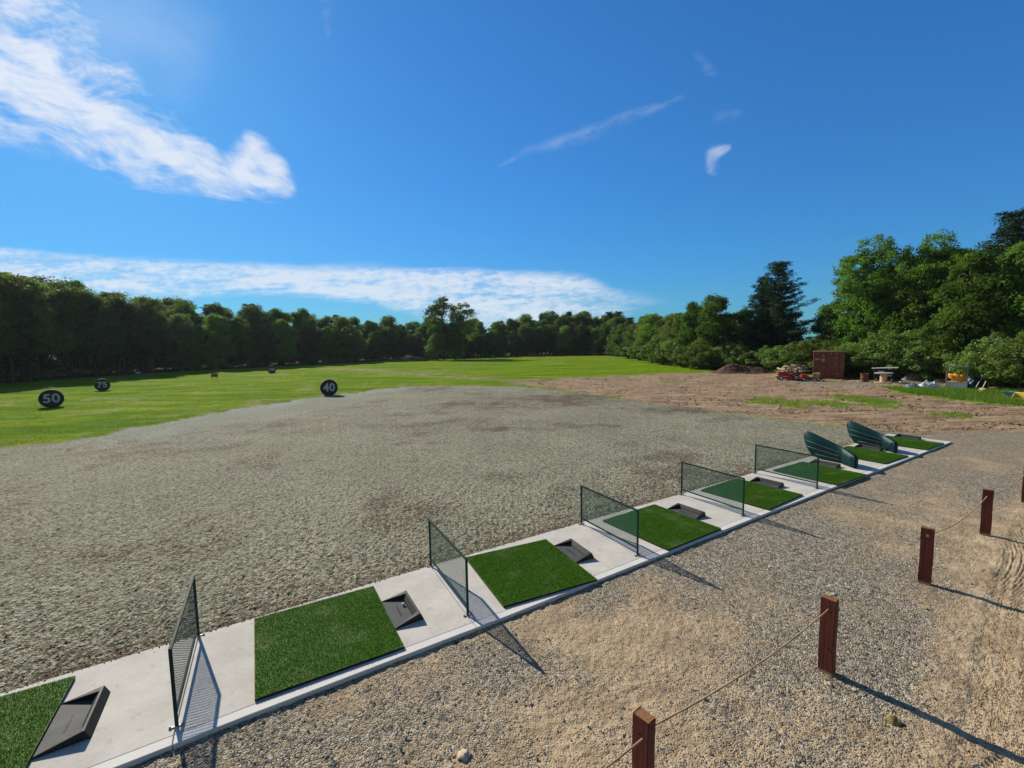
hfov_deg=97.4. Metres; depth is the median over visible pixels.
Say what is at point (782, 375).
riding mower
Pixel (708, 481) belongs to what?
divider
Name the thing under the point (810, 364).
shrub
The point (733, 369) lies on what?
dirt mound
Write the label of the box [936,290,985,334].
broadleaf tree
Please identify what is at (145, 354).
tall woodland tree
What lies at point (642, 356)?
shrub
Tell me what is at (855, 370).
shrub
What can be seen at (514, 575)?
tee mat
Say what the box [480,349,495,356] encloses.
shrub
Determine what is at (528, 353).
shrub
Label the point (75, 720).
ball tray
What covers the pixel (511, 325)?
broadleaf tree
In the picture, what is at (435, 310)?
sparse tree
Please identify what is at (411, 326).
broadleaf tree
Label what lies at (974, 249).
broadleaf tree
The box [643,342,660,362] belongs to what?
shrub
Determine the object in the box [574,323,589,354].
broadleaf tree
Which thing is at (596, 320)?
broadleaf tree
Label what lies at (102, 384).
distance target
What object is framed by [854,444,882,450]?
ball tray
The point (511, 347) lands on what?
broadleaf tree
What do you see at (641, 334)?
broadleaf tree
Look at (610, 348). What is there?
shrub
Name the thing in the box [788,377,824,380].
flat trailer
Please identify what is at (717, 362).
shrub
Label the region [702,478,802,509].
tee mat
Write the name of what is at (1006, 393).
blue barrow
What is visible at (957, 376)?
orange tub
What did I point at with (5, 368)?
tall woodland tree
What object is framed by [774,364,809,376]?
brush pile
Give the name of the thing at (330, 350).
broadleaf tree
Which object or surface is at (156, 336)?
tall woodland tree
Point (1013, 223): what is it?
pine tree
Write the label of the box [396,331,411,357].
broadleaf tree
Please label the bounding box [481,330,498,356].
broadleaf tree
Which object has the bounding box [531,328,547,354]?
broadleaf tree
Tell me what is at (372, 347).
broadleaf tree
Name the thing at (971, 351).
shrub
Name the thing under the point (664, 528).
tee mat
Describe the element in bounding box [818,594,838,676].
rope post
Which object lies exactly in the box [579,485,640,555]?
divider
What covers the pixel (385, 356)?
shrub
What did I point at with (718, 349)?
shrub
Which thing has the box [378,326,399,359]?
broadleaf tree
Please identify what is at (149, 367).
shrub
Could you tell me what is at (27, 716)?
tee mat
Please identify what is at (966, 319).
broadleaf tree
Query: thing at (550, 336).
broadleaf tree
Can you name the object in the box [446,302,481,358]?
sparse tree
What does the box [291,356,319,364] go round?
shrub
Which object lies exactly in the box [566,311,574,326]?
pine tree
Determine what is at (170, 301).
broadleaf tree
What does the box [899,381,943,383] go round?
plank
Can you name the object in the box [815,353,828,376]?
door
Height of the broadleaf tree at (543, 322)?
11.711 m
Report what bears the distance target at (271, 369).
on the lawn at (514, 367)
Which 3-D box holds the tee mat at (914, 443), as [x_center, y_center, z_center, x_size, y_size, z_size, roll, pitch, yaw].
[13.601,2.012,15.563,1.601,0.051,1.621,-4,6,-31]
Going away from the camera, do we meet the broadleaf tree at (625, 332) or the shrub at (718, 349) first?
the shrub at (718, 349)
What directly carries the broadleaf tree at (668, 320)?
on the forest floor
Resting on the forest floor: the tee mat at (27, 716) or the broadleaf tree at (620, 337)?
the broadleaf tree at (620, 337)
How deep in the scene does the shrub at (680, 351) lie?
61.89 m
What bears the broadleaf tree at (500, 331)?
on the forest floor
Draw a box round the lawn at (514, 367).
[0,355,1023,446]
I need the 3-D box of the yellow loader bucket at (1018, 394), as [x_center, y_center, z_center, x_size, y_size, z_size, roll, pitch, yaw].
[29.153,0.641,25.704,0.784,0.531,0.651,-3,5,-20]
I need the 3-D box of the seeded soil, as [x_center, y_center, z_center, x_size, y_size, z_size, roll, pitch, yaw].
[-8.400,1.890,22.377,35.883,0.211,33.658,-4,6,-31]
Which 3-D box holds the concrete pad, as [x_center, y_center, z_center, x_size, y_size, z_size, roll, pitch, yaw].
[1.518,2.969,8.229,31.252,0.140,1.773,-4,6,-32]
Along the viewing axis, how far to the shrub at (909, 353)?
37.45 m
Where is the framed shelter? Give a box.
[945,365,969,388]
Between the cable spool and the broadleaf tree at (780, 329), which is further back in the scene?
the broadleaf tree at (780, 329)
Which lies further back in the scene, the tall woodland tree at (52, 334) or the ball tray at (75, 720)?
the tall woodland tree at (52, 334)
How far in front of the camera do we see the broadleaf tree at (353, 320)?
115.31 m
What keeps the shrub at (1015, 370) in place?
on the lawn at (514, 367)
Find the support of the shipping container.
on the dirt yard at (652, 383)
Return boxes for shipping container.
[812,350,844,378]
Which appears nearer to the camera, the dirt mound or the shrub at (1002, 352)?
the shrub at (1002, 352)
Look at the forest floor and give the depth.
84.40 m
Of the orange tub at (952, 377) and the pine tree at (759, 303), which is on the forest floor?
the pine tree at (759, 303)
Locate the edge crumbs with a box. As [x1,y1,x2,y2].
[0,442,853,692]
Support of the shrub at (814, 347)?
on the lawn at (514, 367)
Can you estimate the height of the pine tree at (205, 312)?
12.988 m
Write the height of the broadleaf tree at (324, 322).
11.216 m
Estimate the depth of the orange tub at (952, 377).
31.88 m
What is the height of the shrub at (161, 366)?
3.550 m
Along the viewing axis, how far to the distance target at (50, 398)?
29.56 m
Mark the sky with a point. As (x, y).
(370, 160)
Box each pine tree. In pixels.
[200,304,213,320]
[536,314,545,354]
[550,314,560,354]
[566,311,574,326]
[600,311,612,324]
[607,311,624,335]
[620,317,634,341]
[735,260,826,349]
[742,276,777,366]
[962,207,1023,289]
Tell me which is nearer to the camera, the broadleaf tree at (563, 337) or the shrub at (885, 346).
the shrub at (885, 346)
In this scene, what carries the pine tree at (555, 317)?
on the forest floor
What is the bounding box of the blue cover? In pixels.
[967,374,987,388]
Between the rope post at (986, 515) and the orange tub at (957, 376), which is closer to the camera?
the rope post at (986, 515)
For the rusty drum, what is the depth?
37.96 m
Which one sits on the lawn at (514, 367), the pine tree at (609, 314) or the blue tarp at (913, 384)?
the blue tarp at (913, 384)
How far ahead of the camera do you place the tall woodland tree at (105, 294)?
70.27 m
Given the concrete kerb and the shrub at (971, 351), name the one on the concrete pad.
the concrete kerb
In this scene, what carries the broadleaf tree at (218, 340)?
on the forest floor
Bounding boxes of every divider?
[168,575,204,729]
[427,519,471,616]
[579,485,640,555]
[679,462,744,515]
[754,444,818,488]
[804,431,858,468]
[847,421,897,452]
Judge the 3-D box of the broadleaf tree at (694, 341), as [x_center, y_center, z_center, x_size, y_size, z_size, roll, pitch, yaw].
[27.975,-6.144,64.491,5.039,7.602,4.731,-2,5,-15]
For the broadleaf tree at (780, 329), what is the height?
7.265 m
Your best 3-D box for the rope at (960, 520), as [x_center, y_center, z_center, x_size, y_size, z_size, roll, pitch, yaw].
[7.434,2.210,7.472,3.127,0.168,0.046,-4,6,-32]
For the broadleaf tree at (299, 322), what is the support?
on the forest floor
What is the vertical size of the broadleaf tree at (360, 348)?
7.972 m
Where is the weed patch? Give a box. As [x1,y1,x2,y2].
[746,394,971,417]
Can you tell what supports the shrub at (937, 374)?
on the dirt yard at (652, 383)
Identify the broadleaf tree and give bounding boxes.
[0,355,22,367]
[47,277,95,357]
[128,295,163,369]
[156,296,201,328]
[157,307,200,365]
[162,319,195,370]
[165,301,206,368]
[195,313,238,368]
[197,301,235,367]
[222,316,260,367]
[233,303,272,365]
[252,327,281,366]
[263,307,295,364]
[269,319,302,365]
[288,308,320,350]
[296,314,319,329]
[296,325,323,362]
[316,315,341,350]
[318,326,342,362]
[332,315,360,361]
[338,326,355,362]
[349,316,367,340]
[349,330,368,361]
[360,320,383,360]
[363,332,382,360]
[376,315,403,357]
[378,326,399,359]
[394,324,408,357]
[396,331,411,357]
[405,321,421,346]
[408,332,425,356]
[411,323,429,347]
[422,317,449,359]
[444,321,465,359]
[461,332,475,355]
[468,318,485,355]
[471,321,489,356]
[472,332,483,356]
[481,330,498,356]
[487,322,496,354]
[491,320,507,353]
[500,318,519,355]
[506,330,517,355]
[514,313,538,341]
[515,324,533,355]
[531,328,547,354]
[538,310,556,353]
[538,319,553,354]
[540,324,556,354]
[553,313,574,347]
[554,326,575,354]
[568,311,593,351]
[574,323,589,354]
[586,316,602,354]
[589,326,601,354]
[593,322,610,354]
[597,312,616,326]
[606,328,615,350]
[608,315,626,339]
[610,323,623,350]
[614,320,632,345]
[621,324,631,344]
[624,324,638,357]
[633,313,657,341]
[633,317,654,358]
[639,314,661,345]
[648,325,662,342]
[651,313,675,342]
[656,316,674,343]
[664,318,683,340]
[667,312,684,333]
[674,300,704,346]
[688,292,739,359]
[690,316,711,342]
[726,308,758,351]
[759,298,803,342]
[769,314,790,347]
[809,300,839,344]
[819,314,847,342]
[843,271,897,345]
[881,261,951,335]
[917,250,1017,354]
[923,239,1006,323]
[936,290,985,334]
[976,240,1023,340]
[989,242,1023,336]
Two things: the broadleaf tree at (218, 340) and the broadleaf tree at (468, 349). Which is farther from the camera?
the broadleaf tree at (468, 349)
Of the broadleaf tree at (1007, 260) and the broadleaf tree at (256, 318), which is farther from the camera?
the broadleaf tree at (256, 318)
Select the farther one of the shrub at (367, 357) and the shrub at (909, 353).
the shrub at (367, 357)
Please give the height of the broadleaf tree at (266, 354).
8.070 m
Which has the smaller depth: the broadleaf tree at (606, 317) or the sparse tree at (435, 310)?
the sparse tree at (435, 310)
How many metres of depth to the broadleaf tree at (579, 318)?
135.16 m
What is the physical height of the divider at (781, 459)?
0.800 m
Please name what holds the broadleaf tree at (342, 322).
on the forest floor
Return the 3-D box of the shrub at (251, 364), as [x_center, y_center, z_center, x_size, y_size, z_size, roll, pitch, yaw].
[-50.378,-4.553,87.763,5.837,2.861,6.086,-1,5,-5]
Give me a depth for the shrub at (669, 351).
63.91 m
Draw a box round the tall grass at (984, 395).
[882,384,1023,405]
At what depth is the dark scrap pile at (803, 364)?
43.47 m
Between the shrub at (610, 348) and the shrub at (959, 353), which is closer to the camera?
the shrub at (959, 353)
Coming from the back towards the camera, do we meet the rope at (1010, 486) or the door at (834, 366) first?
the door at (834, 366)
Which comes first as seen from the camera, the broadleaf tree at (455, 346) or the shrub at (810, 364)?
the shrub at (810, 364)
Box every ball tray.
[32,685,109,759]
[382,590,423,628]
[554,538,593,562]
[668,503,705,518]
[750,477,783,487]
[810,459,840,467]
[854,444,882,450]
[895,434,920,439]
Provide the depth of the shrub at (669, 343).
67.75 m
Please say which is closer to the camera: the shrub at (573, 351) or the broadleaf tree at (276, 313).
the broadleaf tree at (276, 313)
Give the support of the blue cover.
on the dirt yard at (652, 383)
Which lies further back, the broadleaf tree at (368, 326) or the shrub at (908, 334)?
the broadleaf tree at (368, 326)
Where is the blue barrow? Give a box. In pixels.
[1002,391,1013,397]
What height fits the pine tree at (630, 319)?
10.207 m
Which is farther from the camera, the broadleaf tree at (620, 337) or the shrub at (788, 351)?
the broadleaf tree at (620, 337)
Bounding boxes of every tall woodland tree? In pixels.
[0,271,54,380]
[0,272,46,381]
[1,274,78,380]
[16,274,76,377]
[32,282,113,377]
[67,355,78,375]
[71,295,127,376]
[96,291,139,373]
[102,295,150,373]
[123,296,179,372]
[128,303,168,370]
[165,313,205,370]
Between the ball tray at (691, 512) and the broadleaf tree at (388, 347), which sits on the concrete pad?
the ball tray at (691, 512)
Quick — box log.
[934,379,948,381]
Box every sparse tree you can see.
[422,295,465,359]
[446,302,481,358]
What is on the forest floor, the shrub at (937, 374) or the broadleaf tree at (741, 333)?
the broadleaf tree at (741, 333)
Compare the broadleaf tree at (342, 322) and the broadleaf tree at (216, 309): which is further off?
the broadleaf tree at (342, 322)
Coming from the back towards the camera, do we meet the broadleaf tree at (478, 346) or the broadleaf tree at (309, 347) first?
the broadleaf tree at (478, 346)
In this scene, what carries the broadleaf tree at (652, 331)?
on the forest floor
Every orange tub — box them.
[948,373,958,381]
[953,373,964,381]
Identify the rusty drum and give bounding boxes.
[860,373,868,381]
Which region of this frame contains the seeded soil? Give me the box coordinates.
[0,384,913,693]
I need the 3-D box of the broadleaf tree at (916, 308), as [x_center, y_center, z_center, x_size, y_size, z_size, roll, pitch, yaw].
[40.115,-6.262,43.727,7.383,11.274,7.583,-2,5,-7]
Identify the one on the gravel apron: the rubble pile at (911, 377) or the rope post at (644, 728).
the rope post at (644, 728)
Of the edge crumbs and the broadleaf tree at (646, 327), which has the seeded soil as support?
the edge crumbs
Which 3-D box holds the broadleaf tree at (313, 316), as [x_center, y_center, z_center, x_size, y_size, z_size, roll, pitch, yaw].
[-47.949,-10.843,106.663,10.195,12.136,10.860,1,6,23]
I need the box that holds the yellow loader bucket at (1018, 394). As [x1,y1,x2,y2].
[1012,390,1023,398]
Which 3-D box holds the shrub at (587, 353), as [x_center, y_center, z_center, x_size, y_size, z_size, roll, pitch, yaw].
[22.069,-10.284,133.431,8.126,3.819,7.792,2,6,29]
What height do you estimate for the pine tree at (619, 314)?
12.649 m
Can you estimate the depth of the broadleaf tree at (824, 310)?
58.11 m
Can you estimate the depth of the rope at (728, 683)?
4.06 m
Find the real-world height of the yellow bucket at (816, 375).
0.558 m
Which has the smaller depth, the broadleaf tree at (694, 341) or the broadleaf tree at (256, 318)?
the broadleaf tree at (694, 341)
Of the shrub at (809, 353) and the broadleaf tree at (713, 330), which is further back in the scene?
the broadleaf tree at (713, 330)
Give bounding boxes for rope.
[604,738,642,767]
[656,609,828,724]
[927,496,987,536]
[994,475,1023,493]
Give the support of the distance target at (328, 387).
on the lawn at (514, 367)
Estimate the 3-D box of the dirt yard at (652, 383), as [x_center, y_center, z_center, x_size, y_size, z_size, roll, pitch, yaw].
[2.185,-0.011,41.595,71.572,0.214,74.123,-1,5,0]
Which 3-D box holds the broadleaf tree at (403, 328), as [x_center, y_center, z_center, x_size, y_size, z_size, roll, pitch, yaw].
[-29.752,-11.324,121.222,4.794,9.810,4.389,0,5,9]
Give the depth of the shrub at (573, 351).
132.47 m
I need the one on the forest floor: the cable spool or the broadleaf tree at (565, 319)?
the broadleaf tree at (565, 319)
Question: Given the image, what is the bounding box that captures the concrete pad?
[0,434,945,767]
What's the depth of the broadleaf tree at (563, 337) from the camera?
131.17 m
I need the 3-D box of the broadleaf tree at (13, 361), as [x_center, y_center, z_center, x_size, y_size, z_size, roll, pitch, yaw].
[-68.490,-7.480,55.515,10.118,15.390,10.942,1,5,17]
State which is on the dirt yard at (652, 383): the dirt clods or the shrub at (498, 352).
the dirt clods
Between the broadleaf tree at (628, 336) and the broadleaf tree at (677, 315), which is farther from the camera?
the broadleaf tree at (628, 336)
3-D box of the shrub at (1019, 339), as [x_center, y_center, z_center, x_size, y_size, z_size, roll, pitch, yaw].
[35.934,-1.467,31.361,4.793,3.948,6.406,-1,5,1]
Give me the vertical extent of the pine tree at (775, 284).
14.075 m
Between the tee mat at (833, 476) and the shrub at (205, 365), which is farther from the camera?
the shrub at (205, 365)
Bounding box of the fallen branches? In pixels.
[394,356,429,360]
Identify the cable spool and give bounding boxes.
[874,372,893,382]
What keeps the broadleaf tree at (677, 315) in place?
on the forest floor
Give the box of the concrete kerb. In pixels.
[91,441,951,767]
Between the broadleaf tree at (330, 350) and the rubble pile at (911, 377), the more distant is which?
the broadleaf tree at (330, 350)
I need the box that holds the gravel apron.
[128,380,1023,767]
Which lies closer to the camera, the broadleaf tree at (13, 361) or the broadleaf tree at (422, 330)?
the broadleaf tree at (13, 361)
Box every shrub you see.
[137,360,162,370]
[143,353,168,369]
[199,354,218,368]
[213,361,236,367]
[244,358,269,366]
[250,354,285,365]
[277,354,298,364]
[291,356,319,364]
[320,347,352,362]
[362,354,377,360]
[375,352,391,360]
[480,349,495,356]
[491,347,507,356]
[509,347,525,355]
[518,347,535,355]
[555,346,570,354]
[567,345,586,354]
[577,343,593,354]
[604,342,618,355]
[614,343,630,357]
[620,343,647,359]
[636,336,668,362]
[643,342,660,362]
[648,343,671,364]
[655,336,690,361]
[665,344,689,366]
[665,346,696,367]
[677,341,725,369]
[699,345,730,369]
[710,341,750,363]
[721,345,752,365]
[729,347,758,365]
[739,348,770,368]
[756,345,785,371]
[760,344,800,371]
[766,340,816,369]
[783,346,812,368]
[796,337,849,371]
[808,343,850,374]
[828,352,870,376]
[834,338,883,376]
[851,331,924,377]
[868,328,944,378]
[886,341,948,380]
[890,350,948,380]
[925,345,962,374]
[929,331,1023,384]
[941,330,1023,386]
[968,338,1023,384]
[976,335,1023,387]
[982,340,1023,385]
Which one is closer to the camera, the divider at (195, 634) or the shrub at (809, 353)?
the divider at (195, 634)
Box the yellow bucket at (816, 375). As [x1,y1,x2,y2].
[813,372,819,377]
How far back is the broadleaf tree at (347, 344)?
99.71 m
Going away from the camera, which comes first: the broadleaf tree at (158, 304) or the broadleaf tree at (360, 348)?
the broadleaf tree at (158, 304)
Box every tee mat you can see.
[0,676,74,767]
[254,586,403,701]
[467,539,596,607]
[603,504,720,550]
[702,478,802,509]
[775,461,866,485]
[843,446,907,463]
[886,435,943,449]
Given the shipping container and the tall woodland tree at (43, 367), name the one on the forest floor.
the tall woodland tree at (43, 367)
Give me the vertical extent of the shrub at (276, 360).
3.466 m
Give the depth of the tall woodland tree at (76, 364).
66.31 m
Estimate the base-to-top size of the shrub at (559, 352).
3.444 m
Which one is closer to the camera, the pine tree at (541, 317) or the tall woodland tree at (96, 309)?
the tall woodland tree at (96, 309)
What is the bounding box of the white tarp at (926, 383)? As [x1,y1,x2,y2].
[918,380,940,388]
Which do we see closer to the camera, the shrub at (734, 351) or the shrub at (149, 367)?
the shrub at (734, 351)
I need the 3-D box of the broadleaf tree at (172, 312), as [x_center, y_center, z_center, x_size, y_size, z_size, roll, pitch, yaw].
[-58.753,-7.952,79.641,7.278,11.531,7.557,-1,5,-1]
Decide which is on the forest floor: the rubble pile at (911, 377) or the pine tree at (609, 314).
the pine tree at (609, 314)
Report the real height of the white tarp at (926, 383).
0.632 m
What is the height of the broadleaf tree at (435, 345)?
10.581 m
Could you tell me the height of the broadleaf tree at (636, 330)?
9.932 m
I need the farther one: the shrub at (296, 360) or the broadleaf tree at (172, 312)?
the shrub at (296, 360)
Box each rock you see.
[457,749,470,761]
[824,681,832,686]
[885,715,901,726]
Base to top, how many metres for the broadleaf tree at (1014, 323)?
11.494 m
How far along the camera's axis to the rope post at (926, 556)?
6.70 m
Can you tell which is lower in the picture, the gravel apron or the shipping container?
the gravel apron
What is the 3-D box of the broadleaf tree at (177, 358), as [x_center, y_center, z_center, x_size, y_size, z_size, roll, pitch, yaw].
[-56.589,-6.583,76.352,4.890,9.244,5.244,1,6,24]
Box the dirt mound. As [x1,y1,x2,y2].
[711,364,775,373]
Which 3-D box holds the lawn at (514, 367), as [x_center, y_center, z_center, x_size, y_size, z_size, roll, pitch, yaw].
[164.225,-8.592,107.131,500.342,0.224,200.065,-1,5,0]
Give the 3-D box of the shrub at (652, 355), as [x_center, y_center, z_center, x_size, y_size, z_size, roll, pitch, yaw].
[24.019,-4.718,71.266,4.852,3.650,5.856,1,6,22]
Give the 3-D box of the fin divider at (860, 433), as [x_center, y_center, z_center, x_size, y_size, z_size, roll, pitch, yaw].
[11.983,1.716,14.949,0.280,0.796,1.561,-2,5,-16]
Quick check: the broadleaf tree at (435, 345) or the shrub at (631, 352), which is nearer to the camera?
the shrub at (631, 352)
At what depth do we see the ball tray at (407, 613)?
6.17 m
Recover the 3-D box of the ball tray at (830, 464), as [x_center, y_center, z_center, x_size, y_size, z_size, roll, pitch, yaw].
[9.024,2.299,12.976,0.393,0.095,0.719,-4,6,-31]
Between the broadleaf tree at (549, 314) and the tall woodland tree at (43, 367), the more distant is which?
the broadleaf tree at (549, 314)
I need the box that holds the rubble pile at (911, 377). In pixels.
[900,373,927,380]
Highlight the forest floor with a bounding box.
[0,352,1022,384]
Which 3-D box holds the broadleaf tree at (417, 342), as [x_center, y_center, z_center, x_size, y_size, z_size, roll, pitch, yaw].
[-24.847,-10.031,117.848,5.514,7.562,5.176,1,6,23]
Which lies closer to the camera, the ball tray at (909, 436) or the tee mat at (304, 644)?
the tee mat at (304, 644)
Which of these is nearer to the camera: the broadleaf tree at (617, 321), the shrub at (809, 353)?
the shrub at (809, 353)
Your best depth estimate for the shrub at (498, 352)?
130.88 m
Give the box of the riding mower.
[777,369,799,379]
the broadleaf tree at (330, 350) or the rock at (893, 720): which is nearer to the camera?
the rock at (893, 720)
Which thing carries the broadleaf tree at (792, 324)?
on the forest floor
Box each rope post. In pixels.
[632,707,655,767]
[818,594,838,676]
[917,525,934,585]
[979,488,993,535]
[1021,473,1023,502]
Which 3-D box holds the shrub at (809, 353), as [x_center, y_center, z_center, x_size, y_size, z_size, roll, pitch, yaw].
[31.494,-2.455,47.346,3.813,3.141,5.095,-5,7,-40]
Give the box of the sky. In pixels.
[0,0,1023,339]
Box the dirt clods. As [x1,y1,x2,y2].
[504,373,1023,432]
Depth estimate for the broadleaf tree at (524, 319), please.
138.16 m
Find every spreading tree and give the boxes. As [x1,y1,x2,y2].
[828,233,952,342]
[876,229,976,328]
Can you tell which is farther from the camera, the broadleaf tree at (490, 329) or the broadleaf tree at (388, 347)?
the broadleaf tree at (490, 329)
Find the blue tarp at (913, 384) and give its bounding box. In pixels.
[905,382,918,387]
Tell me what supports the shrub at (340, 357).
on the forest floor
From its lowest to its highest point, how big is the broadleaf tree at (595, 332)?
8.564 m
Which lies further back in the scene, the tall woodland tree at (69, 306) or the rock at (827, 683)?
the tall woodland tree at (69, 306)
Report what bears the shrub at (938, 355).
on the dirt yard at (652, 383)
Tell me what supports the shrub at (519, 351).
on the forest floor
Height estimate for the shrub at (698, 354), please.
3.869 m
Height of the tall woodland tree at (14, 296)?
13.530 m
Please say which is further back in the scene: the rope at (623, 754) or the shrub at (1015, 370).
the shrub at (1015, 370)
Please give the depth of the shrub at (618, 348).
99.21 m
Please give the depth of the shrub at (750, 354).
53.30 m
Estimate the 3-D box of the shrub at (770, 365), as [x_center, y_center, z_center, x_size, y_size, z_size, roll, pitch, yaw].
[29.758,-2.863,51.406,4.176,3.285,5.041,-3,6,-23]
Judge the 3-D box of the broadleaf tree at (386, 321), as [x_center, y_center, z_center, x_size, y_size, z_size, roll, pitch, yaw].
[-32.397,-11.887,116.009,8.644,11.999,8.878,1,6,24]
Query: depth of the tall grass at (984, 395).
28.46 m
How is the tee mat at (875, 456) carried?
on the concrete pad
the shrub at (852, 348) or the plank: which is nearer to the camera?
the plank
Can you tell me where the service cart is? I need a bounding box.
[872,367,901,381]
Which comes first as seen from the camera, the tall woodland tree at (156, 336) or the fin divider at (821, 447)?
the fin divider at (821, 447)
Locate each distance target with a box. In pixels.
[38,389,63,407]
[94,379,110,390]
[267,366,275,372]
[320,379,337,395]
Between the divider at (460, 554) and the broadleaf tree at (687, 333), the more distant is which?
the broadleaf tree at (687, 333)
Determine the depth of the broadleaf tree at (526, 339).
130.93 m
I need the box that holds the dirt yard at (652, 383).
[0,368,1023,447]
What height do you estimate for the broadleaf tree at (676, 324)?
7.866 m
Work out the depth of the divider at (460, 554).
6.58 m
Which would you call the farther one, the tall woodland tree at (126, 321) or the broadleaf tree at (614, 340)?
the broadleaf tree at (614, 340)
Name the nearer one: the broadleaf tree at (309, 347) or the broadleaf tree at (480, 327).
the broadleaf tree at (309, 347)
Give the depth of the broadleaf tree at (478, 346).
125.26 m
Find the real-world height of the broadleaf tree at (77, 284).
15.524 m
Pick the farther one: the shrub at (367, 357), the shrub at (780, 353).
the shrub at (367, 357)
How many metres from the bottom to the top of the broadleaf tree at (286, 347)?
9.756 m
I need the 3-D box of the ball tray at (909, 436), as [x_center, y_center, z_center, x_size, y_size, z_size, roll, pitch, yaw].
[14.318,1.915,16.282,0.393,0.095,0.719,-4,6,-31]
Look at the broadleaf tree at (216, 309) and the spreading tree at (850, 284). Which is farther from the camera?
the broadleaf tree at (216, 309)
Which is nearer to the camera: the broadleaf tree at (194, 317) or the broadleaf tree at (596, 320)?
the broadleaf tree at (194, 317)
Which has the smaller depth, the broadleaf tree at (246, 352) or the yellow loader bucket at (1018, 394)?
the yellow loader bucket at (1018, 394)
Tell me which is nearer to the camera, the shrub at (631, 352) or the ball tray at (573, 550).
the ball tray at (573, 550)
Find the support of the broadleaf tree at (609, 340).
on the forest floor
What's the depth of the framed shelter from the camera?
31.56 m
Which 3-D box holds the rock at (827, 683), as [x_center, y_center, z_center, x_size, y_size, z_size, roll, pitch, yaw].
[3.384,3.213,4.814,0.072,0.045,0.072,0,5,13]
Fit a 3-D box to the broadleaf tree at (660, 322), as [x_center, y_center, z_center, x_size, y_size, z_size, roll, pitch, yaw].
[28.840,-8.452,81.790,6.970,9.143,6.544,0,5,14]
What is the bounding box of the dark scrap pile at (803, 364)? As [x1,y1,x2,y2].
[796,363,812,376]
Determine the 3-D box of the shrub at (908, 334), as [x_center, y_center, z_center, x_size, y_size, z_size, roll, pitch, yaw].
[35.096,-2.660,40.614,6.581,4.745,7.944,-2,5,-6]
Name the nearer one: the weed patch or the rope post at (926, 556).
the rope post at (926, 556)
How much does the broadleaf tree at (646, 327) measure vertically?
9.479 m
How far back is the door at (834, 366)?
41.18 m
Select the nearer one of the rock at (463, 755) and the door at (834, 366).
the rock at (463, 755)
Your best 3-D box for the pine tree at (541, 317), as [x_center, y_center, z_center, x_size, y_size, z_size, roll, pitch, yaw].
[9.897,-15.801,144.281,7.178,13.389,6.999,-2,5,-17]
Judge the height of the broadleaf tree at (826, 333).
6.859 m
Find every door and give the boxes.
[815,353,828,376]
[828,353,842,376]
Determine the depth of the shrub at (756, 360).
52.53 m
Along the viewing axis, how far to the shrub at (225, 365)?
83.03 m
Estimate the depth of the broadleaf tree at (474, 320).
136.04 m

